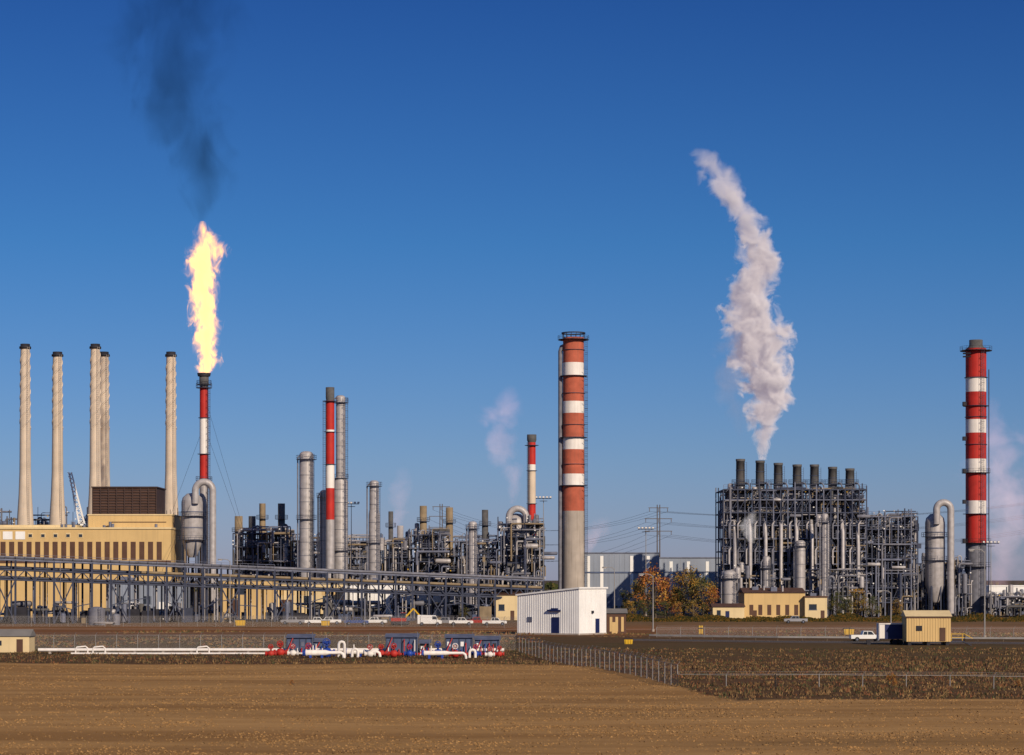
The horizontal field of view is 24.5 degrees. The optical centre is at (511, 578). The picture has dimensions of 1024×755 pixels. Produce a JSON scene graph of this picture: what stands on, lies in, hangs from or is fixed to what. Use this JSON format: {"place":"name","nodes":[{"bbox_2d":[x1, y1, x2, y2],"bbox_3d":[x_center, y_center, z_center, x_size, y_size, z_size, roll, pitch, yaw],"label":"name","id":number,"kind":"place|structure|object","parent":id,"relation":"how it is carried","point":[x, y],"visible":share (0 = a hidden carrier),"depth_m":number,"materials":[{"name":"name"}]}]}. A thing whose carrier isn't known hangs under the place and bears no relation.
{"place":"outdoors","nodes":[
{"label":"outdoors","id":0,"kind":"place"},
{"bbox_2d":[345,578,407,615],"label":"white warehouse","id":1,"kind":"structure","parent":0,"point":[373,597],"depth_m":612.00,"materials":[{"name":"metal"}]},
{"bbox_2d":[0,581,1023,754],"bbox_3d":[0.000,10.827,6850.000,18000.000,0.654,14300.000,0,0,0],"label":"ground","id":2,"kind":"structure","parent":0,"point":[244,721],"depth_m":213.53,"materials":[{"name":"soil"}]},
{"bbox_2d":[0,629,35,651],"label":"hut","id":3,"kind":"object","parent":2,"relation":"on","point":[16,640],"visible":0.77,"depth_m":340.00,"materials":[{"name":"beige paint"}]},
{"bbox_2d":[17,344,33,524],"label":"concrete smokestack","id":4,"kind":"object","parent":2,"relation":"on","point":[25,512],"visible":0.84,"depth_m":698.55,"materials":[{"name":"concrete"}]},
{"bbox_2d":[0,506,87,525],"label":"process unit","id":5,"kind":"object","parent":2,"relation":"on","point":[43,520],"visible":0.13,"depth_m":735.13,"materials":[{"name":"metal"}]},
{"bbox_2d":[49,351,65,524],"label":"concrete smokestack","id":6,"kind":"object","parent":2,"relation":"on","point":[57,510],"visible":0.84,"depth_m":713.58,"materials":[{"name":"concrete"}]},
{"bbox_2d":[67,472,84,525],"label":"lattice boom crane","id":7,"kind":"object","parent":2,"relation":"on","point":[75,500],"visible":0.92,"depth_m":719.41,"materials":[{"name":"white"}]},
{"bbox_2d":[0,515,185,617],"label":"walls","id":8,"kind":"structure","parent":2,"relation":"on","point":[166,537],"depth_m":640.00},
{"bbox_2d":[3,531,82,538],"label":"windows","id":9,"kind":"structure","parent":8,"relation":"attached to","point":[9,534],"depth_m":639.90,"materials":[{"name":"white"}]},
{"bbox_2d":[0,542,170,562],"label":"striped panels","id":10,"kind":"object","parent":8,"relation":"attached to","point":[89,550],"visible":0.73,"depth_m":639.90,"materials":[{"name":"metal"}]},
{"bbox_2d":[0,514,181,530],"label":"roof","id":11,"kind":"structure","parent":8,"relation":"on","point":[99,527],"depth_m":639.70,"materials":[{"name":"metal"}]},
{"bbox_2d":[91,486,165,513],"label":"louvre penthouse","id":12,"kind":"object","parent":11,"relation":"on","point":[128,499],"visible":0.99,"depth_m":648.00,"materials":[{"name":"metal"}]},
{"bbox_2d":[87,344,101,525],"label":"concrete smokestack","id":13,"kind":"object","parent":2,"relation":"on","point":[95,435],"visible":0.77,"depth_m":698.61,"materials":[{"name":"concrete"}]},
{"bbox_2d":[88,607,119,624],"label":"storage tank","id":14,"kind":"object","parent":2,"relation":"on","point":[96,615],"visible":0.92,"depth_m":533.54,"materials":[{"name":"metal"}]},
{"bbox_2d":[100,351,109,485],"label":"concrete smokestack","id":15,"kind":"object","parent":2,"relation":"on","point":[105,418],"visible":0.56,"depth_m":723.44,"materials":[{"name":"concrete"}]},
{"bbox_2d":[109,576,189,617],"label":"slate workshop","id":16,"kind":"structure","parent":2,"relation":"on","point":[123,590],"depth_m":612.00,"materials":[{"name":"grey"}]},
{"bbox_2d":[165,351,178,514],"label":"concrete smokestack","id":17,"kind":"object","parent":2,"relation":"on","point":[171,496],"visible":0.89,"depth_m":698.50,"materials":[{"name":"concrete"}]},
{"bbox_2d":[178,478,215,613],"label":"knockout drum","id":18,"kind":"object","parent":2,"relation":"on","point":[192,535],"visible":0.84,"depth_m":643.15,"materials":[{"name":"metal"}]},
{"bbox_2d":[158,373,255,609],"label":"flare stack","id":19,"kind":"object","parent":2,"relation":"on","point":[204,417],"visible":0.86,"depth_m":648.89,"materials":[{"name":"red paint"}]},
{"bbox_2d":[0,600,492,623],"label":"pump and exchanger row","id":20,"kind":"object","parent":2,"relation":"on","point":[24,614],"visible":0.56,"depth_m":576.78,"materials":[{"name":"metal"}]},
{"bbox_2d":[222,574,278,618],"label":"tan workshop","id":21,"kind":"structure","parent":2,"relation":"on","point":[269,596],"depth_m":618.00,"materials":[{"name":"beige metal"}]},
{"bbox_2d":[13,615,516,627],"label":"chain link fence","id":22,"kind":"object","parent":2,"relation":"on","point":[223,624],"visible":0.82,"depth_m":516.07,"materials":[{"name":"metal"}]},
{"bbox_2d":[38,646,503,653],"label":"white pipeline","id":23,"kind":"object","parent":2,"relation":"on","point":[104,650],"visible":0.53,"depth_m":333.78,"materials":[{"name":"paint"}]},
{"bbox_2d":[0,554,543,623],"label":"pipe rack","id":24,"kind":"object","parent":2,"relation":"on","point":[203,575],"visible":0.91,"depth_m":572.91,"materials":[{"name":"metal"}]},
{"bbox_2d":[35,633,516,650],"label":"chain link fence","id":25,"kind":"object","parent":2,"relation":"on","point":[219,641],"visible":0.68,"depth_m":346.48,"materials":[{"name":"metal"}]},
{"bbox_2d":[281,617,304,624],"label":"pickup truck","id":26,"kind":"object","parent":2,"relation":"on","point":[295,619],"visible":0.98,"depth_m":541.05,"materials":[{"name":"silver metal"}]},
{"bbox_2d":[285,632,315,654],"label":"metering skid","id":27,"kind":"object","parent":2,"relation":"on","point":[299,641],"visible":0.48,"depth_m":333.00,"materials":[{"name":"blue metal"}]},
{"bbox_2d":[299,451,313,582],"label":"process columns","id":28,"kind":"object","parent":2,"relation":"on","point":[305,511],"visible":0.64,"depth_m":648.31,"materials":[{"name":"metal"}]},
{"bbox_2d":[296,454,316,576],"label":"ladders and platforms","id":29,"kind":"object","parent":2,"relation":"on","point":[312,488],"visible":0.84,"depth_m":648.04,"materials":[{"name":"metal"}]},
{"bbox_2d":[273,577,342,613],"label":"tan workshop","id":30,"kind":"structure","parent":2,"relation":"on","point":[319,595],"depth_m":622.00,"materials":[{"name":"beige metal"}]},
{"bbox_2d":[316,493,321,576],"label":"ladders and platforms","id":31,"kind":"object","parent":2,"relation":"on","point":[318,523],"visible":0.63,"depth_m":647.36,"materials":[{"name":"metal"}]},
{"bbox_2d":[313,636,326,649],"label":"metering skid","id":32,"kind":"object","parent":2,"relation":"on","point":[318,643],"visible":0.38,"depth_m":334.00,"materials":[{"name":"blue metal"}]},
{"bbox_2d":[319,490,324,582],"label":"shell","id":33,"kind":"object","parent":2,"relation":"on","point":[321,532],"visible":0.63,"depth_m":646.73,"materials":[{"name":"metal"}]},
{"bbox_2d":[304,645,345,657],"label":"pig launcher","id":34,"kind":"object","parent":2,"relation":"on","point":[313,652],"visible":0.92,"depth_m":320.76,"materials":[{"name":"white paint"}]},
{"bbox_2d":[323,387,336,577],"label":"flare stack","id":35,"kind":"object","parent":2,"relation":"on","point":[329,539],"visible":0.85,"depth_m":643.00,"materials":[{"name":"red paint"}]},
{"bbox_2d":[334,395,346,578],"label":"shell","id":36,"kind":"object","parent":2,"relation":"on","point":[339,510],"visible":0.76,"depth_m":652.59,"materials":[{"name":"metal"}]},
{"bbox_2d":[334,395,348,578],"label":"ladders and platforms","id":37,"kind":"object","parent":2,"relation":"on","point":[347,474],"visible":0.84,"depth_m":651.70,"materials":[{"name":"metal"}]},
{"bbox_2d":[346,644,381,656],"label":"pig launcher","id":38,"kind":"object","parent":2,"relation":"on","point":[361,651],"visible":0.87,"depth_m":326.74,"materials":[{"name":"white paint"}]},
{"bbox_2d":[369,480,379,579],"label":"shell","id":39,"kind":"object","parent":2,"relation":"on","point":[374,544],"visible":0.7,"depth_m":653.77,"materials":[{"name":"metal"}]},
{"bbox_2d":[365,482,381,577],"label":"ladders and platforms","id":40,"kind":"object","parent":39,"relation":"attached to","point":[366,539],"visible":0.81,"depth_m":654.35,"materials":[{"name":"metal"}]},
{"bbox_2d":[232,503,557,606],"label":"process unit","id":41,"kind":"object","parent":2,"relation":"on","point":[441,555],"visible":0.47,"depth_m":683.48,"materials":[{"name":"metal"}]},
{"bbox_2d":[385,632,419,654],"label":"metering skid","id":42,"kind":"object","parent":2,"relation":"on","point":[402,641],"visible":0.65,"depth_m":332.00,"materials":[{"name":"blue metal"}]},
{"bbox_2d":[391,608,419,624],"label":"excavator","id":43,"kind":"object","parent":2,"relation":"on","point":[404,620],"visible":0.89,"depth_m":530.65,"materials":[{"name":"yellow metal"}]},
{"bbox_2d":[337,640,476,657],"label":"riser pipe","id":44,"kind":"object","parent":2,"relation":"on","point":[357,650],"visible":0.72,"depth_m":324.84,"materials":[{"name":"metal"}]},
{"bbox_2d":[418,638,430,654],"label":"metering skid","id":45,"kind":"object","parent":2,"relation":"on","point":[424,645],"visible":0.72,"depth_m":332.92,"materials":[{"name":"metal"}]},
{"bbox_2d":[394,586,455,617],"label":"white warehouse","id":46,"kind":"structure","parent":2,"relation":"on","point":[435,599],"depth_m":608.00,"materials":[{"name":"metal"}]},
{"bbox_2d":[417,615,441,625],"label":"delivery van","id":47,"kind":"object","parent":2,"relation":"on","point":[423,620],"visible":0.76,"depth_m":529.00,"materials":[{"name":"white paint"}]},
{"bbox_2d":[423,646,466,658],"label":"pig launcher","id":48,"kind":"object","parent":2,"relation":"on","point":[431,652],"visible":0.91,"depth_m":321.78,"materials":[{"name":"white paint"}]},
{"bbox_2d":[444,632,473,654],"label":"metering skid","id":49,"kind":"object","parent":2,"relation":"on","point":[464,642],"visible":0.58,"depth_m":333.00,"materials":[{"name":"blue metal"}]},
{"bbox_2d":[468,521,476,613],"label":"shell","id":50,"kind":"object","parent":2,"relation":"on","point":[471,550],"visible":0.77,"depth_m":658.95,"materials":[{"name":"metal"}]},
{"bbox_2d":[466,524,478,607],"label":"ladders and platforms","id":51,"kind":"object","parent":2,"relation":"on","point":[475,556],"visible":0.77,"depth_m":658.50,"materials":[{"name":"metal"}]},
{"bbox_2d":[474,634,500,654],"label":"metering skid","id":52,"kind":"object","parent":2,"relation":"on","point":[485,642],"visible":0.62,"depth_m":334.00,"materials":[{"name":"blue metal"}]},
{"bbox_2d":[496,590,522,619],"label":"tan office","id":53,"kind":"structure","parent":2,"relation":"on","point":[506,606],"depth_m":600.00,"materials":[{"name":"beige paint"}]},
{"bbox_2d":[0,629,1023,754],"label":"grass","id":54,"kind":"structure","parent":2,"relation":"on","point":[891,665],"depth_m":244.46,"materials":[{"name":"plant"}]},
{"bbox_2d":[505,505,529,592],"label":"knockout drum","id":55,"kind":"object","parent":2,"relation":"on","point":[511,511],"visible":0.52,"depth_m":687.03,"materials":[{"name":"metal"}]},
{"bbox_2d":[525,434,538,543],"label":"smokestack","id":56,"kind":"object","parent":2,"relation":"on","point":[531,470],"visible":0.59,"depth_m":698.88,"materials":[{"name":"red paint"}]},
{"bbox_2d":[535,496,551,579],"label":"floodlight mast","id":57,"kind":"object","parent":2,"relation":"on","point":[543,497],"visible":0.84,"depth_m":669.89,"materials":[{"name":"metal"}]},
{"bbox_2d":[515,587,607,634],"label":"white metal shed","id":58,"kind":"structure","parent":2,"relation":"on","point":[576,611],"depth_m":443.79,"materials":[{"name":"metal"}]},
{"bbox_2d":[527,608,599,632],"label":"doors and sign","id":59,"kind":"structure","parent":58,"relation":"in","point":[555,620],"depth_m":443.17,"materials":[{"name":"metal"}]},
{"bbox_2d":[558,331,588,588],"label":"striped brick chimney","id":60,"kind":"object","parent":2,"relation":"on","point":[571,518],"visible":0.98,"depth_m":687.47,"materials":[{"name":"brick"}]},
{"bbox_2d":[516,633,679,684],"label":"chain link fence","id":61,"kind":"object","parent":2,"relation":"on","point":[603,653],"visible":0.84,"depth_m":277.01,"materials":[{"name":"metal"}]},
{"bbox_2d":[194,582,1022,591],"bbox_3d":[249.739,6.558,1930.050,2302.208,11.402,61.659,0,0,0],"label":"distant tree line","id":62,"kind":"object","parent":2,"relation":"on","point":[553,586],"visible":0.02,"depth_m":1915.86,"materials":[{"name":"green plant"}]},
{"bbox_2d":[606,609,627,633],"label":"lean to shed","id":63,"kind":"object","parent":2,"relation":"on","point":[616,621],"visible":0.91,"depth_m":452.00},
{"bbox_2d":[625,581,649,613],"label":"autumn tree","id":64,"kind":"object","parent":2,"relation":"on","point":[635,601],"visible":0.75,"depth_m":631.92,"materials":[{"name":"green plant"}]},
{"bbox_2d":[626,576,660,615],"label":"autumn tree","id":65,"kind":"object","parent":2,"relation":"on","point":[636,580],"visible":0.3,"depth_m":644.73,"materials":[{"name":"orange plant"}]},
{"bbox_2d":[638,573,654,631],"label":"street lamp","id":66,"kind":"object","parent":2,"relation":"on","point":[652,629],"visible":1,"depth_m":469.93,"materials":[{"name":"metal"}]},
{"bbox_2d":[631,562,674,617],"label":"autumn tree","id":67,"kind":"object","parent":2,"relation":"on","point":[662,588],"visible":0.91,"depth_m":627.18,"materials":[{"name":"orange plant"}]},
{"bbox_2d":[645,505,671,556],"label":"transmission pole","id":68,"kind":"object","parent":2,"relation":"on","point":[658,520],"visible":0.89,"depth_m":759.89,"materials":[{"name":"grey metal"}]},
{"bbox_2d":[434,503,1023,561],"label":"power lines","id":69,"kind":"object","parent":68,"relation":"attached to","point":[707,527],"visible":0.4,"depth_m":784.44,"materials":[{"name":"metal"}]},
{"bbox_2d":[655,579,678,616],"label":"autumn tree","id":70,"kind":"object","parent":2,"relation":"on","point":[667,583],"visible":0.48,"depth_m":639.61,"materials":[{"name":"orange plant"}]},
{"bbox_2d":[668,587,686,614],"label":"autumn tree","id":71,"kind":"object","parent":2,"relation":"on","point":[679,594],"visible":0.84,"depth_m":633.79,"materials":[{"name":"green plant"}]},
{"bbox_2d":[668,574,698,615],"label":"autumn tree","id":72,"kind":"object","parent":2,"relation":"on","point":[683,589],"visible":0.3,"depth_m":641.44,"materials":[{"name":"green plant"}]},
{"bbox_2d":[668,564,718,614],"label":"autumn tree","id":73,"kind":"object","parent":2,"relation":"on","point":[690,576],"visible":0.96,"depth_m":629.32,"materials":[{"name":"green plant"}]},
{"bbox_2d":[692,571,722,614],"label":"autumn tree","id":74,"kind":"object","parent":2,"relation":"on","point":[702,596],"visible":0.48,"depth_m":639.80,"materials":[{"name":"green plant"}]},
{"bbox_2d":[702,585,720,613],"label":"autumn tree","id":75,"kind":"object","parent":2,"relation":"on","point":[711,594],"visible":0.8,"depth_m":631.25,"materials":[{"name":"orange plant"}]},
{"bbox_2d":[709,603,744,619],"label":"site cabin","id":76,"kind":"object","parent":2,"relation":"on","point":[732,610],"visible":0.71,"depth_m":600.00,"materials":[{"name":"paint"}]},
{"bbox_2d":[723,570,735,602],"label":"shell","id":77,"kind":"object","parent":2,"relation":"on","point":[729,591],"visible":0.75,"depth_m":638.46,"materials":[{"name":"metal"}]},
{"bbox_2d":[762,556,769,586],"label":"shell","id":78,"kind":"object","parent":2,"relation":"on","point":[765,573],"visible":0.54,"depth_m":639.05,"materials":[{"name":"metal"}]},
{"bbox_2d":[759,559,773,587],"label":"ladders and platforms","id":79,"kind":"object","parent":2,"relation":"on","point":[769,568],"visible":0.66,"depth_m":638.59,"materials":[{"name":"metal"}]},
{"bbox_2d":[795,540,804,589],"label":"shell","id":80,"kind":"object","parent":2,"relation":"on","point":[801,563],"visible":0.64,"depth_m":638.83,"materials":[{"name":"metal"}]},
{"bbox_2d":[793,542,808,587],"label":"ladders and platforms","id":81,"kind":"object","parent":2,"relation":"on","point":[794,549],"visible":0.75,"depth_m":638.65,"materials":[{"name":"metal"}]},
{"bbox_2d":[715,459,921,616],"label":"reformer furnace unit","id":82,"kind":"object","parent":2,"relation":"on","point":[770,524],"visible":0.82,"depth_m":645.85,"materials":[{"name":"metal"}]},
{"bbox_2d":[818,516,831,613],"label":"ladders and platforms","id":83,"kind":"object","parent":82,"relation":"attached to","point":[829,540],"visible":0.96,"depth_m":634.74,"materials":[{"name":"metal"}]},
{"bbox_2d":[821,513,827,615],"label":"shell","id":84,"kind":"object","parent":2,"relation":"on","point":[824,556],"visible":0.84,"depth_m":635.13,"materials":[{"name":"metal"}]},
{"bbox_2d":[626,612,1023,621],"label":"shrub belt","id":85,"kind":"object","parent":2,"relation":"on","point":[850,617],"visible":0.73,"depth_m":579.46,"materials":[{"name":"brown plant"}]},
{"bbox_2d":[827,591,843,614],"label":"autumn tree","id":86,"kind":"object","parent":2,"relation":"on","point":[835,601],"visible":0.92,"depth_m":620.24,"materials":[{"name":"green plant"}]},
{"bbox_2d":[649,634,1023,641],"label":"guard rail","id":87,"kind":"object","parent":2,"relation":"on","point":[827,637],"visible":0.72,"depth_m":399.53,"materials":[{"name":"metal"}]},
{"bbox_2d":[656,625,1023,636],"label":"chain link fence","id":88,"kind":"object","parent":2,"relation":"on","point":[776,628],"visible":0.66,"depth_m":422.14,"materials":[{"name":"metal"}]},
{"bbox_2d":[836,597,855,613],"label":"autumn tree","id":89,"kind":"object","parent":2,"relation":"on","point":[847,604],"visible":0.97,"depth_m":614.76,"materials":[{"name":"green plant"}]},
{"bbox_2d":[677,671,1023,687],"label":"wire fence","id":90,"kind":"object","parent":2,"relation":"on","point":[819,674],"visible":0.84,"depth_m":232.73,"materials":[{"name":"metal"}]},
{"bbox_2d":[847,588,867,615],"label":"autumn tree","id":91,"kind":"object","parent":2,"relation":"on","point":[861,602],"visible":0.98,"depth_m":621.79,"materials":[{"name":"green plant"}]},
{"bbox_2d":[865,596,882,617],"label":"autumn tree","id":92,"kind":"object","parent":2,"relation":"on","point":[871,598],"visible":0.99,"depth_m":617.88,"materials":[{"name":"green plant"}]},
{"bbox_2d":[866,623,902,644],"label":"box trailer","id":93,"kind":"object","parent":2,"relation":"on","point":[892,631],"visible":1,"depth_m":376.00,"materials":[{"name":"blue paint"}]},
{"bbox_2d":[901,610,972,644],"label":"yellow equipment cabin","id":94,"kind":"object","parent":2,"relation":"on","point":[925,627],"visible":1,"depth_m":372.00,"materials":[{"name":"metal"}]},
{"bbox_2d":[921,499,953,613],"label":"knockout drum","id":95,"kind":"object","parent":2,"relation":"on","point":[934,536],"visible":0.98,"depth_m":647.37,"materials":[{"name":"metal"}]},
{"bbox_2d":[912,553,1023,616],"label":"industrial piping","id":96,"kind":"object","parent":2,"relation":"on","point":[1007,603],"visible":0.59,"depth_m":653.14,"materials":[{"name":"metal"}]},
{"bbox_2d":[960,339,991,614],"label":"striped steel chimney","id":97,"kind":"object","parent":2,"relation":"on","point":[974,438],"visible":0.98,"depth_m":657.41,"materials":[{"name":"red paint"}]},
{"bbox_2d":[968,549,985,636],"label":"street lamp","id":98,"kind":"object","parent":2,"relation":"on","point":[984,635],"visible":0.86,"depth_m":419.89,"materials":[{"name":"metal"}]},
{"bbox_2d":[0,0,1023,580],"label":"sky","id":99,"kind":"structure","parent":0,"point":[775,231],"materials":[{"name":"blue"}]},
{"bbox_2d":[253,628,875,629],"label":"dirt road","id":100,"kind":"structure","parent":0,"point":[511,629],"depth_m":487.11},
{"bbox_2d":[585,552,721,613],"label":"long grey warehouse","id":101,"kind":"structure","parent":0,"point":[627,566],"depth_m":700.00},
{"bbox_2d":[738,593,804,617],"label":"walls","id":102,"kind":"structure","parent":0,"point":[773,600],"depth_m":606.00,"materials":[{"name":"paint"}]},
{"bbox_2d":[738,588,805,592],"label":"roof","id":103,"kind":"structure","parent":102,"relation":"on","point":[779,590],"depth_m":609.47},
{"bbox_2d":[749,605,797,614],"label":"trim","id":104,"kind":"structure","parent":102,"relation":"attached to","point":[769,609],"depth_m":605.94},
{"bbox_2d":[804,598,826,618],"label":"walls","id":105,"kind":"structure","parent":0,"point":[821,603],"depth_m":604.00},
{"bbox_2d":[633,639,1023,643],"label":"road","id":106,"kind":"structure","parent":0,"point":[767,641],"depth_m":393.19,"materials":[{"name":"asphalt"}]},
{"bbox_2d":[849,631,879,640],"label":"pickup truck","id":107,"kind":"object","parent":106,"relation":"on","point":[867,635],"visible":0.8,"depth_m":394.04,"materials":[{"name":"metal"}]},
{"bbox_2d":[986,585,1023,595],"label":"white warehouse","id":108,"kind":"structure","parent":0,"point":[998,589],"depth_m":720.00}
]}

